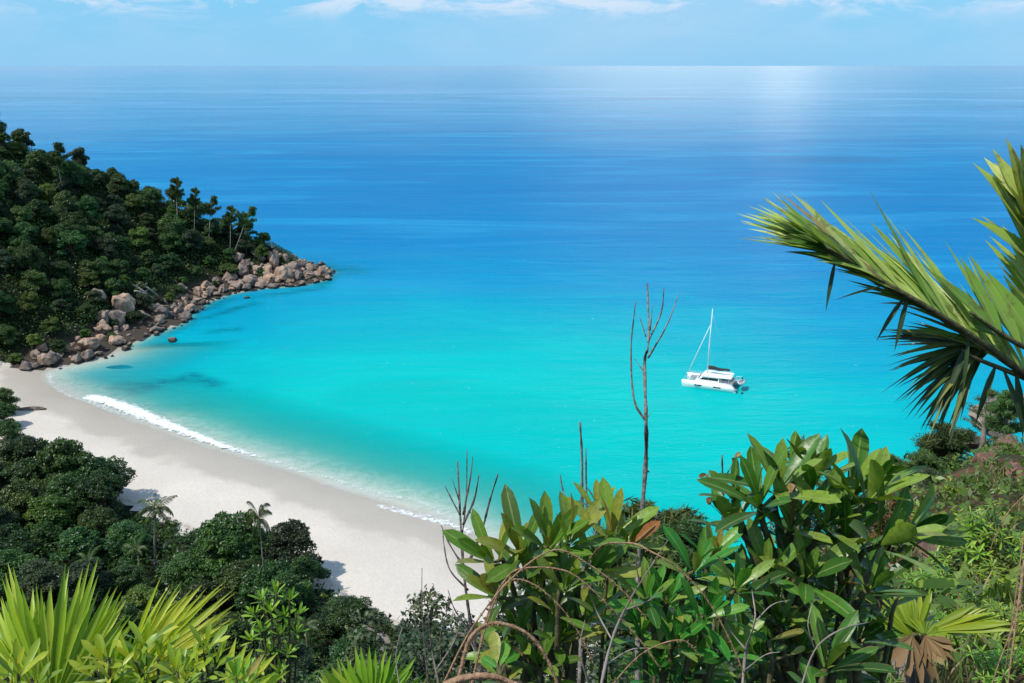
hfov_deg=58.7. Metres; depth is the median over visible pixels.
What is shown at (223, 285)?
boulder
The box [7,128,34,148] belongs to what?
broadleaf tree
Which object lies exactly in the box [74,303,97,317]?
broadleaf tree
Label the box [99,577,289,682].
fan palm
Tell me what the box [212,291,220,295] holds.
boulder
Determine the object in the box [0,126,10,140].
broadleaf tree
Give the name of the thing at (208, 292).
boulder
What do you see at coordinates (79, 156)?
broadleaf tree
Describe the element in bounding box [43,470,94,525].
broadleaf tree
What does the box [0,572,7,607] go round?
broadleaf tree
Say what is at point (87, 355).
boulder
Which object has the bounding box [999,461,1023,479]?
boulder
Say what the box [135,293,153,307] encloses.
broadleaf tree
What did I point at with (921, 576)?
whorled shrub
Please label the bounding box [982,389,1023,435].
casuarina shrub
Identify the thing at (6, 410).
broadleaf tree
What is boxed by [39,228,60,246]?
broadleaf tree
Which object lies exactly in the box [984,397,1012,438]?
boulder
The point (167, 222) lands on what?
broadleaf tree
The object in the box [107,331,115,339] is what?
broadleaf tree
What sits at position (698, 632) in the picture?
broadleaf shrub
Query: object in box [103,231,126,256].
broadleaf tree
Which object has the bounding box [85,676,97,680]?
broadleaf tree
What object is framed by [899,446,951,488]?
casuarina shrub
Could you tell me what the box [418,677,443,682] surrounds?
leaf shrub
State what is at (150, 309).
boulder
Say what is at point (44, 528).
broadleaf tree
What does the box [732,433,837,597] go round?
shrub
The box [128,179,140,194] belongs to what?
broadleaf tree
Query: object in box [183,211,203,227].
broadleaf tree
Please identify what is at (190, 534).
leaf shrub
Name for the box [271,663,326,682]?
leaf shrub
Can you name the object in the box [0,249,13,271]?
broadleaf tree
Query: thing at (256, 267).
boulder
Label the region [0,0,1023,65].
sky
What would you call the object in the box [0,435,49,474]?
broadleaf tree
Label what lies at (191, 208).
broadleaf tree
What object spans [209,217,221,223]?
broadleaf tree
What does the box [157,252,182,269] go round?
broadleaf tree
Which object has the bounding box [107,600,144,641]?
broadleaf tree
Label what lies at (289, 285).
boulder
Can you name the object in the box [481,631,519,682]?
broadleaf plant
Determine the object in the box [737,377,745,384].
dinghy
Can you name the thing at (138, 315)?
broadleaf tree
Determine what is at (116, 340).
boulder
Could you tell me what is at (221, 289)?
boulder
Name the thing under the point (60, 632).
fan palm
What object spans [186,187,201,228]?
casuarina tree
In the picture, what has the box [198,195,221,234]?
casuarina tree
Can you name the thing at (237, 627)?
broadleaf tree
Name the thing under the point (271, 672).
broadleaf tree
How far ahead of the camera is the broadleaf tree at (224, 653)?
94.34 m
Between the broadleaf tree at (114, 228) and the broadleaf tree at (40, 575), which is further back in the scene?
the broadleaf tree at (114, 228)
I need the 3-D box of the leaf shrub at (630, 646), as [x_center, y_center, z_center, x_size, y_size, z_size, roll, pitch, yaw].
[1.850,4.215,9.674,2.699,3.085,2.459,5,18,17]
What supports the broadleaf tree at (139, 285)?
on the hillside
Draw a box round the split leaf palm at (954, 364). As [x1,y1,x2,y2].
[739,138,1023,447]
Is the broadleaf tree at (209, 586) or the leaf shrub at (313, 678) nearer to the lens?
the leaf shrub at (313, 678)
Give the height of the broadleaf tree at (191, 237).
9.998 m
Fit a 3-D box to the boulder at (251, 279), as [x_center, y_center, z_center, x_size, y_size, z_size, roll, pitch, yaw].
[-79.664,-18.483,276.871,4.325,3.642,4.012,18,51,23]
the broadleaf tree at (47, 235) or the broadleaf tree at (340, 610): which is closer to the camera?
the broadleaf tree at (340, 610)
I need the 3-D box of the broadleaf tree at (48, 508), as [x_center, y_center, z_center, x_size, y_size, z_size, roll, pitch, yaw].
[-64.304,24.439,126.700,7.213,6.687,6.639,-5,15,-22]
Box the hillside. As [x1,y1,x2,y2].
[0,141,1023,682]
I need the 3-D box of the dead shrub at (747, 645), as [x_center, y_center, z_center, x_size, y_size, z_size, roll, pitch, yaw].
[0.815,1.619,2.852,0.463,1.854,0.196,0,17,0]
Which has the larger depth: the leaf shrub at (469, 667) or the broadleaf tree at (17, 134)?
the broadleaf tree at (17, 134)
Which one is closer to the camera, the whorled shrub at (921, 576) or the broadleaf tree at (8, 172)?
the whorled shrub at (921, 576)
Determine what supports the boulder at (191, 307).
on the hillside
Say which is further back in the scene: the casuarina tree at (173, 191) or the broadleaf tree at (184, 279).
the casuarina tree at (173, 191)
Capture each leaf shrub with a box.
[112,513,121,522]
[150,531,170,541]
[157,517,178,530]
[159,539,175,550]
[179,545,189,552]
[184,527,199,541]
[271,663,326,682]
[298,597,320,612]
[301,662,342,682]
[308,591,316,599]
[341,663,408,679]
[342,584,482,680]
[374,613,388,627]
[376,625,492,682]
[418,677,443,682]
[424,584,587,682]
[531,668,577,682]
[576,647,632,682]
[585,630,737,681]
[585,645,688,682]
[715,606,861,679]
[785,583,892,657]
[865,488,918,557]
[905,467,944,490]
[910,489,933,509]
[938,520,1023,591]
[1016,525,1023,544]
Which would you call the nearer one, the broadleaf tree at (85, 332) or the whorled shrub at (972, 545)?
the whorled shrub at (972, 545)
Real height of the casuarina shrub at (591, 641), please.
6.652 m
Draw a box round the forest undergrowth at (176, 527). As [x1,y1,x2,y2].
[0,133,976,682]
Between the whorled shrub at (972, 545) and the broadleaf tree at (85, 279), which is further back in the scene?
the broadleaf tree at (85, 279)
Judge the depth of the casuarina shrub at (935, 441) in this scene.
29.91 m
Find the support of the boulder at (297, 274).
on the hillside
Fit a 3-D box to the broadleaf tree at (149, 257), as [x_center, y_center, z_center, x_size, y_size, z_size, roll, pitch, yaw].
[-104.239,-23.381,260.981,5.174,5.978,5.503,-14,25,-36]
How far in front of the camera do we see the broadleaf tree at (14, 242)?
223.60 m
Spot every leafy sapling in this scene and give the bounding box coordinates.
[0,637,62,682]
[68,630,134,682]
[103,614,180,682]
[152,642,204,682]
[172,622,242,682]
[214,653,262,682]
[239,579,309,682]
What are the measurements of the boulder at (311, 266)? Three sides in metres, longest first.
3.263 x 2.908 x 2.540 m
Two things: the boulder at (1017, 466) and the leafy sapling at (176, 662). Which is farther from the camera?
the boulder at (1017, 466)
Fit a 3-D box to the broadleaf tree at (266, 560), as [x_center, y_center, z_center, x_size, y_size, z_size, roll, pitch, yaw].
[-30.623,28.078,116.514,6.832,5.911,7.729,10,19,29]
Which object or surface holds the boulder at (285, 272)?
on the hillside
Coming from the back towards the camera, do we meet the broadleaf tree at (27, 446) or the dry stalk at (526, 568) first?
the broadleaf tree at (27, 446)
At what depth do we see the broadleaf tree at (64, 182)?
260.34 m
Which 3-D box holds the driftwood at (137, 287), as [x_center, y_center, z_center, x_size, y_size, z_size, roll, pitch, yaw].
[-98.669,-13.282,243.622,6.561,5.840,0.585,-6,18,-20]
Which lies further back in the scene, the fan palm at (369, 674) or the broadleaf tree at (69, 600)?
the broadleaf tree at (69, 600)
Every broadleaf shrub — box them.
[442,484,640,682]
[565,477,668,682]
[595,520,774,682]
[689,428,969,682]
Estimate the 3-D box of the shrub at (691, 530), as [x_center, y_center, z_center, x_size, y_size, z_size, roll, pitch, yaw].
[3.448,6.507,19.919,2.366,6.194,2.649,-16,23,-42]
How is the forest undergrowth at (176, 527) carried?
on the hillside
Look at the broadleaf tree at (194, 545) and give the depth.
119.13 m
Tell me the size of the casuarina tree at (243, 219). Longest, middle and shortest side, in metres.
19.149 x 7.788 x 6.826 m
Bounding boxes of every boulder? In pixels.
[19,360,33,370]
[30,349,40,359]
[32,362,40,368]
[36,343,47,350]
[37,353,55,366]
[47,350,59,365]
[73,353,83,364]
[77,337,100,349]
[80,349,95,361]
[86,288,106,302]
[94,310,109,323]
[94,351,102,355]
[96,319,111,333]
[96,334,107,340]
[107,309,125,327]
[108,335,126,345]
[111,293,135,313]
[119,324,128,329]
[121,345,130,350]
[138,310,149,319]
[146,304,156,311]
[149,326,162,332]
[152,305,168,316]
[155,314,163,323]
[168,311,175,316]
[168,337,177,342]
[172,308,183,313]
[178,311,191,319]
[181,293,187,300]
[184,303,194,312]
[192,297,202,302]
[193,287,201,295]
[201,280,211,286]
[202,290,210,296]
[212,276,222,282]
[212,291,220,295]
[218,284,225,292]
[219,287,227,292]
[222,271,237,280]
[227,281,240,289]
[232,252,242,261]
[236,262,248,276]
[241,259,250,266]
[242,283,251,290]
[243,274,257,286]
[252,265,260,274]
[254,279,268,287]
[258,256,265,262]
[260,265,271,276]
[263,273,275,282]
[266,283,278,288]
[269,253,278,268]
[274,265,293,280]
[274,275,281,282]
[282,254,289,262]
[284,261,297,269]
[285,283,294,287]
[293,269,302,279]
[298,280,305,285]
[304,271,314,278]
[306,263,315,270]
[315,266,328,277]
[325,275,332,280]
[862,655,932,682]
[914,541,960,564]
[965,436,979,448]
[968,404,989,425]
[970,451,997,466]
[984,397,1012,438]
[988,434,1023,451]
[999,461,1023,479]
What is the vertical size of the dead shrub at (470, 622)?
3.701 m
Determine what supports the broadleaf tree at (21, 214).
on the hillside
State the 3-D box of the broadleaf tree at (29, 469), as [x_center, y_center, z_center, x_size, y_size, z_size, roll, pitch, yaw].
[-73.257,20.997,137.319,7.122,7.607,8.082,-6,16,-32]
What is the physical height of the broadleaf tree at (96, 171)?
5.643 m
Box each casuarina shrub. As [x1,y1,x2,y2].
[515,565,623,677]
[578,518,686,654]
[580,495,710,656]
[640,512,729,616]
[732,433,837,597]
[864,448,905,494]
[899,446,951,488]
[905,419,978,471]
[934,440,966,470]
[956,387,1002,449]
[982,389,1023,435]
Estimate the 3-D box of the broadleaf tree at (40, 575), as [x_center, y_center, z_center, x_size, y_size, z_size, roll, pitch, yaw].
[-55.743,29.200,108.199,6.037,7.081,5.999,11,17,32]
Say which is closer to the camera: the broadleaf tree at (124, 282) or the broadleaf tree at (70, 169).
the broadleaf tree at (124, 282)
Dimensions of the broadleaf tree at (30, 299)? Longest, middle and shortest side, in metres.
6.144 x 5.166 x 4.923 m
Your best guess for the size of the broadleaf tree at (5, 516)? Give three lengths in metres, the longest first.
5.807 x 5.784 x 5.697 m
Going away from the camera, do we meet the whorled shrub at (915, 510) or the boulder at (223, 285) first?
the whorled shrub at (915, 510)
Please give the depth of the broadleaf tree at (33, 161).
260.84 m
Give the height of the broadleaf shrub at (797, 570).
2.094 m
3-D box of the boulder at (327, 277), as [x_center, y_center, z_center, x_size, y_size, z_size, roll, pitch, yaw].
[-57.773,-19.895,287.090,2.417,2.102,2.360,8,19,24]
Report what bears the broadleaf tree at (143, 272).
on the hillside
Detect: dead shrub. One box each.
[396,607,474,682]
[421,454,498,682]
[543,422,596,682]
[579,540,667,682]
[630,283,678,679]
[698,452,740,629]
[722,590,869,682]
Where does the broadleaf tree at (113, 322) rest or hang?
on the hillside
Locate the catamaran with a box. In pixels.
[682,309,741,392]
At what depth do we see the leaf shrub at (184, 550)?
121.59 m
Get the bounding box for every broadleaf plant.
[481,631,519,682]
[755,628,804,682]
[879,578,959,682]
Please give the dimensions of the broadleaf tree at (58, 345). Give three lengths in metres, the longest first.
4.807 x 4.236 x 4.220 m
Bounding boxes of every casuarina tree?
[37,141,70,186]
[165,177,184,218]
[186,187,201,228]
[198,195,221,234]
[221,204,237,248]
[233,206,257,252]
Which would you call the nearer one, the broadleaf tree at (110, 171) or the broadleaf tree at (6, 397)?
the broadleaf tree at (6, 397)
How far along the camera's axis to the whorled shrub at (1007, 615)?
6.06 m
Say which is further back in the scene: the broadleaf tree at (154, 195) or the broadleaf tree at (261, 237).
the broadleaf tree at (261, 237)
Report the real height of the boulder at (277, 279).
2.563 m
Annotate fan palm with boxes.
[0,558,135,682]
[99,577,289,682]
[319,646,422,682]
[859,586,1013,682]
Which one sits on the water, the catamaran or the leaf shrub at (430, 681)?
the catamaran
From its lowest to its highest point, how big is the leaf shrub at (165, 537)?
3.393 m
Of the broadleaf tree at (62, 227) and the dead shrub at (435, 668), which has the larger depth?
the broadleaf tree at (62, 227)
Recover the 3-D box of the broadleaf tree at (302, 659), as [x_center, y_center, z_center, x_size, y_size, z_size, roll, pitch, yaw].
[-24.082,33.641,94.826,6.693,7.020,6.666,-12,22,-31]
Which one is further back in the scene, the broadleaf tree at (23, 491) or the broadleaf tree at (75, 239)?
the broadleaf tree at (75, 239)
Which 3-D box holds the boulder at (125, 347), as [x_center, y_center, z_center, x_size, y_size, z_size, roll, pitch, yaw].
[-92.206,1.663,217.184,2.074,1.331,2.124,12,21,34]
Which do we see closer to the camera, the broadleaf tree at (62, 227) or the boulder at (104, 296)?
the boulder at (104, 296)
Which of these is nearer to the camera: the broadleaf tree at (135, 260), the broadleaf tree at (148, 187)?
the broadleaf tree at (135, 260)
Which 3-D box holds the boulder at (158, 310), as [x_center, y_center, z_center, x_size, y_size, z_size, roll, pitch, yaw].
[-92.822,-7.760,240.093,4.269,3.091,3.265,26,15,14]
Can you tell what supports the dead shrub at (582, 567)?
on the hillside
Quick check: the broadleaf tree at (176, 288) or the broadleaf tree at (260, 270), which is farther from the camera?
the broadleaf tree at (260, 270)
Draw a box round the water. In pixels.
[0,66,1023,604]
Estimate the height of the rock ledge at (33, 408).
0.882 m
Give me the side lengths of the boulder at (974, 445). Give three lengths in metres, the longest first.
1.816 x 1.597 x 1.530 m
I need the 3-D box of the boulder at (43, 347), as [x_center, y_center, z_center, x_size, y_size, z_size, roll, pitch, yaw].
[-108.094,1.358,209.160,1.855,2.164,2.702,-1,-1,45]
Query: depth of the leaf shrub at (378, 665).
13.79 m
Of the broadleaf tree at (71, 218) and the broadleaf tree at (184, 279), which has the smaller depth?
the broadleaf tree at (71, 218)
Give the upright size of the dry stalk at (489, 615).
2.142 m
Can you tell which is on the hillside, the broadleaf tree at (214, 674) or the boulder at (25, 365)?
the broadleaf tree at (214, 674)
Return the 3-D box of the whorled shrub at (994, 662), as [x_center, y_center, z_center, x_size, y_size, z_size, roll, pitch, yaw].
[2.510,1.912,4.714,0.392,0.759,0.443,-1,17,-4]
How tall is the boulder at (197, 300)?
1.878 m
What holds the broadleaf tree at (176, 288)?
on the hillside
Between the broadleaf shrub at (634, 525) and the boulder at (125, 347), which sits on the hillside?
the broadleaf shrub at (634, 525)
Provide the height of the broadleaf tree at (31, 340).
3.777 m
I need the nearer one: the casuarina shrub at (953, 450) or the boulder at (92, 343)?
the casuarina shrub at (953, 450)
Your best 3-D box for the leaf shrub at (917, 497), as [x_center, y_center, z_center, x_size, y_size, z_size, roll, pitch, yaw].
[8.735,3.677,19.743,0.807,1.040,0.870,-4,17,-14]
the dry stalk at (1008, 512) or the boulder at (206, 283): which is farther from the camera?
the boulder at (206, 283)
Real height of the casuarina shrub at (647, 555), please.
6.787 m
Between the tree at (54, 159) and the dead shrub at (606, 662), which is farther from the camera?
the tree at (54, 159)
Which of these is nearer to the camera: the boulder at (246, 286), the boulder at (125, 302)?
the boulder at (125, 302)
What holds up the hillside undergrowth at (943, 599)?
on the hillside
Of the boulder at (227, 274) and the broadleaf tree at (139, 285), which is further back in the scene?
the boulder at (227, 274)
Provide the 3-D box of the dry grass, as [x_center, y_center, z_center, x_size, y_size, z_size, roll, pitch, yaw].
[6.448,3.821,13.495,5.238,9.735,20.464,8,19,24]
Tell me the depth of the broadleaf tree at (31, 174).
256.75 m
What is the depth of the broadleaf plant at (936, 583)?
3.43 m
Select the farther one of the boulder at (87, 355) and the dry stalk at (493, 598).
the boulder at (87, 355)
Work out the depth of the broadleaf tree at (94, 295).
226.59 m
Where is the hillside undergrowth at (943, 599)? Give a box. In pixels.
[810,435,1023,681]
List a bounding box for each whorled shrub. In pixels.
[836,672,903,682]
[896,559,970,613]
[910,500,948,541]
[919,609,974,657]
[927,546,965,571]
[937,506,1023,568]
[939,477,967,499]
[944,581,1000,612]
[950,498,1009,527]
[951,557,1023,603]
[958,642,1023,682]
[966,598,1023,649]
[988,522,1023,561]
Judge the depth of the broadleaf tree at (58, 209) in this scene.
243.59 m
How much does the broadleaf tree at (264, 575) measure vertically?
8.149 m
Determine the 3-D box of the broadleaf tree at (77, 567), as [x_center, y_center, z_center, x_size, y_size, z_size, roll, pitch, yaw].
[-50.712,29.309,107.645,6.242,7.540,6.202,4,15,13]
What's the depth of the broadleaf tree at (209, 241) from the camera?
279.83 m
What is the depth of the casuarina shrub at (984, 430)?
46.83 m
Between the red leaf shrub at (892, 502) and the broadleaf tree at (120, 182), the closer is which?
the red leaf shrub at (892, 502)
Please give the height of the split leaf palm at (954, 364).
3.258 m
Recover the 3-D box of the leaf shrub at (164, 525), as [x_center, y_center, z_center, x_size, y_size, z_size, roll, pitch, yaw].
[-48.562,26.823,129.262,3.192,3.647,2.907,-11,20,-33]
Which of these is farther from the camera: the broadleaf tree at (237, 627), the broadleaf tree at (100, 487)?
the broadleaf tree at (100, 487)
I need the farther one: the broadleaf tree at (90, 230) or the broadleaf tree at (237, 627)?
the broadleaf tree at (90, 230)
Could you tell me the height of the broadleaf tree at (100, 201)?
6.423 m
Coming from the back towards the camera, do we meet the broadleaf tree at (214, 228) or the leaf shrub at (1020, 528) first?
the broadleaf tree at (214, 228)
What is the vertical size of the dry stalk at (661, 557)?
3.539 m
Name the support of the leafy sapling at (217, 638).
on the hillside
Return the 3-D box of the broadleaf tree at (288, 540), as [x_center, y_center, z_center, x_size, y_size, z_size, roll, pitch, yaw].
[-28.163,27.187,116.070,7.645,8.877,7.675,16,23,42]
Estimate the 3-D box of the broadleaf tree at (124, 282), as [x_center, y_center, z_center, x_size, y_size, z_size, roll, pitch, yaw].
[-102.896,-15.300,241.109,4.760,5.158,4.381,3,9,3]
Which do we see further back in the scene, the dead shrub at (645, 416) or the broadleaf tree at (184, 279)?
the broadleaf tree at (184, 279)
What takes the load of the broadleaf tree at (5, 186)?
on the hillside
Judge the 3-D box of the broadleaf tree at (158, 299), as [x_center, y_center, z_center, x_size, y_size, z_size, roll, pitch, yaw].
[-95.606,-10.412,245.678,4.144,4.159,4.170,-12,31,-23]
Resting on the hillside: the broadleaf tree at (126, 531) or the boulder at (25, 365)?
the broadleaf tree at (126, 531)
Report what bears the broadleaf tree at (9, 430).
on the beach
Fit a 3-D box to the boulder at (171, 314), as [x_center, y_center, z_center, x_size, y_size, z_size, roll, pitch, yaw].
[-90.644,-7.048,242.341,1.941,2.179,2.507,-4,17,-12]
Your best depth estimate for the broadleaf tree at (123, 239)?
257.91 m
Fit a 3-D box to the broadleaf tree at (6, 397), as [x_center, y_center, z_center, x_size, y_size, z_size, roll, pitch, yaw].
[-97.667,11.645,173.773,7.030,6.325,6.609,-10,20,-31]
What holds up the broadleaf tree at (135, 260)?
on the hillside
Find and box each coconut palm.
[76,545,102,568]
[122,533,152,572]
[133,493,177,569]
[244,501,272,565]
[288,613,324,645]
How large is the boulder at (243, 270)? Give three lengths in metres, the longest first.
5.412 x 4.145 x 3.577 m
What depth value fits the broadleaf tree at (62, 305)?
217.63 m
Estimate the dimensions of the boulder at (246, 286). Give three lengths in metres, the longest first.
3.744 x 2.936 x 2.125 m
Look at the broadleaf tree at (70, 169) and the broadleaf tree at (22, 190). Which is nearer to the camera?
the broadleaf tree at (22, 190)
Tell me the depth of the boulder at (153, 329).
229.56 m
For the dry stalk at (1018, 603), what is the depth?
2.60 m
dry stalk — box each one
[443,548,646,681]
[443,672,521,682]
[457,618,558,682]
[471,577,593,682]
[473,566,660,682]
[562,542,746,676]
[613,639,702,682]
[990,495,1023,682]
[992,560,1023,682]
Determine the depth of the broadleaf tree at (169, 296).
251.25 m
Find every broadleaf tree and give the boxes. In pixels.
[0,122,6,132]
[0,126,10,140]
[0,146,7,155]
[0,159,21,182]
[0,178,9,190]
[0,185,4,198]
[0,202,7,214]
[0,217,19,233]
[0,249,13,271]
[0,290,16,313]
[0,323,20,344]
[0,387,20,409]
[0,403,16,421]
[0,419,25,443]
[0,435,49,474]
[0,457,50,491]
[0,462,11,487]
[0,477,55,523]
[0,507,20,525]
[0,522,43,555]
[0,548,37,584]
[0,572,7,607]
[6,235,31,250]
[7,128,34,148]
[7,206,33,222]
[7,353,22,362]
[8,142,29,158]
[8,242,46,269]
[9,221,38,239]
[11,558,68,607]
[12,167,26,183]
[13,179,38,204]
[16,268,49,291]
[16,291,39,311]
[21,169,37,180]
[22,151,50,175]
[22,494,77,528]
[25,199,54,224]
[25,333,43,346]
[27,520,62,550]
[30,185,43,200]
[33,436,93,494]
[37,183,56,205]
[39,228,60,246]
[39,316,60,332]
[43,278,72,299]
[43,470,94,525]
[45,204,68,221]
[48,159,88,188]
[48,260,72,278]
[48,339,68,352]
[48,526,103,563]
[50,176,78,194]
[50,222,83,244]
[50,298,71,314]
[52,230,88,259]
[53,190,83,213]
[55,211,88,228]
[57,557,112,605]
[66,598,95,625]
[68,146,89,165]
[73,469,126,512]
[74,272,100,288]
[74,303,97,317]
[74,455,137,509]
[75,194,103,224]
[77,505,117,537]
[78,258,115,275]
[78,329,91,337]
[79,172,94,189]
[81,290,105,306]
[83,225,105,242]
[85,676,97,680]
[88,168,104,177]
[88,234,118,256]
[90,195,106,212]
[92,174,104,184]
[96,256,107,266]
[96,519,151,565]
[99,563,150,601]
[102,167,121,182]
[103,204,130,224]
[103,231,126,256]
[103,277,124,295]
[105,194,123,206]
[106,174,129,194]
[107,259,128,273]
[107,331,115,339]
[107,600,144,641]
[108,318,119,326]
[109,224,124,234]
[117,274,132,285]
[120,236,131,248]
[120,583,167,622]
[121,193,148,209]
[126,226,150,247]
[126,311,144,323]
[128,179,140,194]
[129,255,143,266]
[133,267,152,281]
[134,281,146,290]
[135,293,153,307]
[138,185,163,198]
[138,212,154,226]
[140,250,156,265]
[143,188,161,207]
[147,227,156,237]
[151,263,166,279]
[151,295,165,304]
[156,212,186,234]
[156,230,186,251]
[156,550,218,593]
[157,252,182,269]
[162,205,176,215]
[164,292,174,302]
[166,196,186,206]
[169,284,185,295]
[172,636,234,679]
[175,663,224,682]
[177,229,204,255]
[177,579,229,623]
[178,277,187,284]
[180,510,263,584]
[180,612,200,633]
[183,204,204,216]
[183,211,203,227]
[189,542,197,550]
[192,266,203,274]
[199,222,222,235]
[201,236,215,249]
[203,255,214,265]
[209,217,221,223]
[211,611,252,650]
[213,558,267,605]
[218,263,238,274]
[219,220,234,227]
[221,224,235,239]
[222,248,235,259]
[224,526,275,563]
[231,558,314,615]
[233,222,257,237]
[235,239,255,253]
[237,232,252,239]
[253,232,270,243]
[253,637,313,681]
[253,666,297,682]
[254,244,269,256]
[254,268,264,275]
[258,545,294,571]
[262,518,324,563]
[289,556,331,589]
[313,595,378,638]
[326,624,391,667]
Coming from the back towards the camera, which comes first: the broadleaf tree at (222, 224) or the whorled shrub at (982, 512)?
the broadleaf tree at (222, 224)
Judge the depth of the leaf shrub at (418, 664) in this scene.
12.08 m
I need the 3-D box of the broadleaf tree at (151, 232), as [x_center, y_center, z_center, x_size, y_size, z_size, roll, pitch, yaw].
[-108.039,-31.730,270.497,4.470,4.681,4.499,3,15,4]
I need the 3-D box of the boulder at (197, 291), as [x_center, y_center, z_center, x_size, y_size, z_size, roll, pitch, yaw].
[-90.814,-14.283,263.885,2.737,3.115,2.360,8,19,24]
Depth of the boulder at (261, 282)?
276.17 m
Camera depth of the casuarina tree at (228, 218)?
283.58 m
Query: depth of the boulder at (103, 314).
225.16 m
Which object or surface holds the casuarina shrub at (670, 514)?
on the hillside
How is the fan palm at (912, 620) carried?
on the hillside
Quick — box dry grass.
[820,455,1023,682]
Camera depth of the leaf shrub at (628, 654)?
7.24 m
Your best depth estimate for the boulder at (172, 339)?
222.82 m
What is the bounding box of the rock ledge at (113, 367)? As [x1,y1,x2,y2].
[106,365,124,368]
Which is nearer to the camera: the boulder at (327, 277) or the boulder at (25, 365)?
the boulder at (25, 365)
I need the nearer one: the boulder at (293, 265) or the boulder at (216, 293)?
the boulder at (216, 293)
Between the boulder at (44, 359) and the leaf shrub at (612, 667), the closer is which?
the leaf shrub at (612, 667)
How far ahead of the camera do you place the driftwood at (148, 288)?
246.99 m
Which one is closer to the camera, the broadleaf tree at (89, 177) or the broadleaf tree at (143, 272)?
the broadleaf tree at (143, 272)
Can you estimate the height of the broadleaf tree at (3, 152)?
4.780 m
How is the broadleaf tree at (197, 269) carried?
on the hillside
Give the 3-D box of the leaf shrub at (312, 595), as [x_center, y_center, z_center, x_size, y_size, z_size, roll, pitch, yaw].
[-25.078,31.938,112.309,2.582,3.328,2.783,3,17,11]
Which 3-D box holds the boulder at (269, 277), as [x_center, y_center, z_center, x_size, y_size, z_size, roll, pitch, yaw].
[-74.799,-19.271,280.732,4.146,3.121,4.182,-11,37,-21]
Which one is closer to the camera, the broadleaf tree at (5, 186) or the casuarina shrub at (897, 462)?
the casuarina shrub at (897, 462)
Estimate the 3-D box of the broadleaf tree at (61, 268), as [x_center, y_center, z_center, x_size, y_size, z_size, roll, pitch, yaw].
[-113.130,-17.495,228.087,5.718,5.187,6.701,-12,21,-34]
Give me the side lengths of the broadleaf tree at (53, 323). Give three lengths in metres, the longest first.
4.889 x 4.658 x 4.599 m
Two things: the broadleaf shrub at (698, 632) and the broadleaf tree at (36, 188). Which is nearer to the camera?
the broadleaf shrub at (698, 632)
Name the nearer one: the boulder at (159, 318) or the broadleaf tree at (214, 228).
the boulder at (159, 318)
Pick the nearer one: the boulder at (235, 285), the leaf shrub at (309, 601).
the leaf shrub at (309, 601)
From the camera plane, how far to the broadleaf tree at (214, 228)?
283.37 m
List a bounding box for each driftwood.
[130,283,151,296]
[138,282,157,294]
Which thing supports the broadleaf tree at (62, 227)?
on the hillside
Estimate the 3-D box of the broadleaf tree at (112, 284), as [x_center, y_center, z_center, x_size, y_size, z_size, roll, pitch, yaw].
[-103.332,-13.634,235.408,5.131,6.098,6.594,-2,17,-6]
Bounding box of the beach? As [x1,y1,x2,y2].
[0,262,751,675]
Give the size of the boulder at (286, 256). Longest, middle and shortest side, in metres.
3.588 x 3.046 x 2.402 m
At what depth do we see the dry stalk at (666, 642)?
2.10 m
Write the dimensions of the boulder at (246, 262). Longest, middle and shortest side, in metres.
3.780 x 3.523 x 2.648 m
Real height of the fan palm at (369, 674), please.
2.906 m
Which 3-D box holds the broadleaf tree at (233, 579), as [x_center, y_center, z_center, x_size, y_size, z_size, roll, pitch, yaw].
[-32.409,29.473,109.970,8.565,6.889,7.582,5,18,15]
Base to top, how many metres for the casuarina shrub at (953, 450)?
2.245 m
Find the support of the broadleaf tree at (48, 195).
on the hillside
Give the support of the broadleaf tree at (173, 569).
on the hillside
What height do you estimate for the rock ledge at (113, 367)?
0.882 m
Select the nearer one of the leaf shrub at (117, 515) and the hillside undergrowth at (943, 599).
the hillside undergrowth at (943, 599)
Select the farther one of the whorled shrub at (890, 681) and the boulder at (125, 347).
the boulder at (125, 347)
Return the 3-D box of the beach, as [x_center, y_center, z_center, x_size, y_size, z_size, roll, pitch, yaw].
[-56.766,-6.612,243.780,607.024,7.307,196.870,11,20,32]
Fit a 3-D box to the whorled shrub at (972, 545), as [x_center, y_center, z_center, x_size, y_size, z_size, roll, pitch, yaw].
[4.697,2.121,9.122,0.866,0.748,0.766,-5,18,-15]
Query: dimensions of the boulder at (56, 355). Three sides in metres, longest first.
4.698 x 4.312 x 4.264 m
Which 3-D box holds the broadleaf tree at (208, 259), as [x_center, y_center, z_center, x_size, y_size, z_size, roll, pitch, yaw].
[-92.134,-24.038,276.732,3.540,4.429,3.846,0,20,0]
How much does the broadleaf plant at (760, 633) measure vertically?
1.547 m
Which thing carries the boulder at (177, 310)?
on the hillside
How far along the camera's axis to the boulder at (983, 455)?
23.65 m
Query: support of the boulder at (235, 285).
on the hillside
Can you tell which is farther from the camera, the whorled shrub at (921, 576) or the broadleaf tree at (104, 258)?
the broadleaf tree at (104, 258)
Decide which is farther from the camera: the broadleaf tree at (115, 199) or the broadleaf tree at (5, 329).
the broadleaf tree at (115, 199)
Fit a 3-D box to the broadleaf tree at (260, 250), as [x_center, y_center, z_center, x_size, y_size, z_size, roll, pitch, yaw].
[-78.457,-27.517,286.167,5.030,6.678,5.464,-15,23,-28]
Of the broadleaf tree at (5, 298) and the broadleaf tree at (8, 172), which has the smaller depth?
the broadleaf tree at (5, 298)
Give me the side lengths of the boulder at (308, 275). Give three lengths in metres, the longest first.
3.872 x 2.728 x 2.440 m
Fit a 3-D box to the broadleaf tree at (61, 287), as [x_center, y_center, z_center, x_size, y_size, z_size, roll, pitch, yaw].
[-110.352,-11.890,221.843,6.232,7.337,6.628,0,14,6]
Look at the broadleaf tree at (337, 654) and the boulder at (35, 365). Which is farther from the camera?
the boulder at (35, 365)
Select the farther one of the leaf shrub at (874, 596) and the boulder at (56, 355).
the boulder at (56, 355)

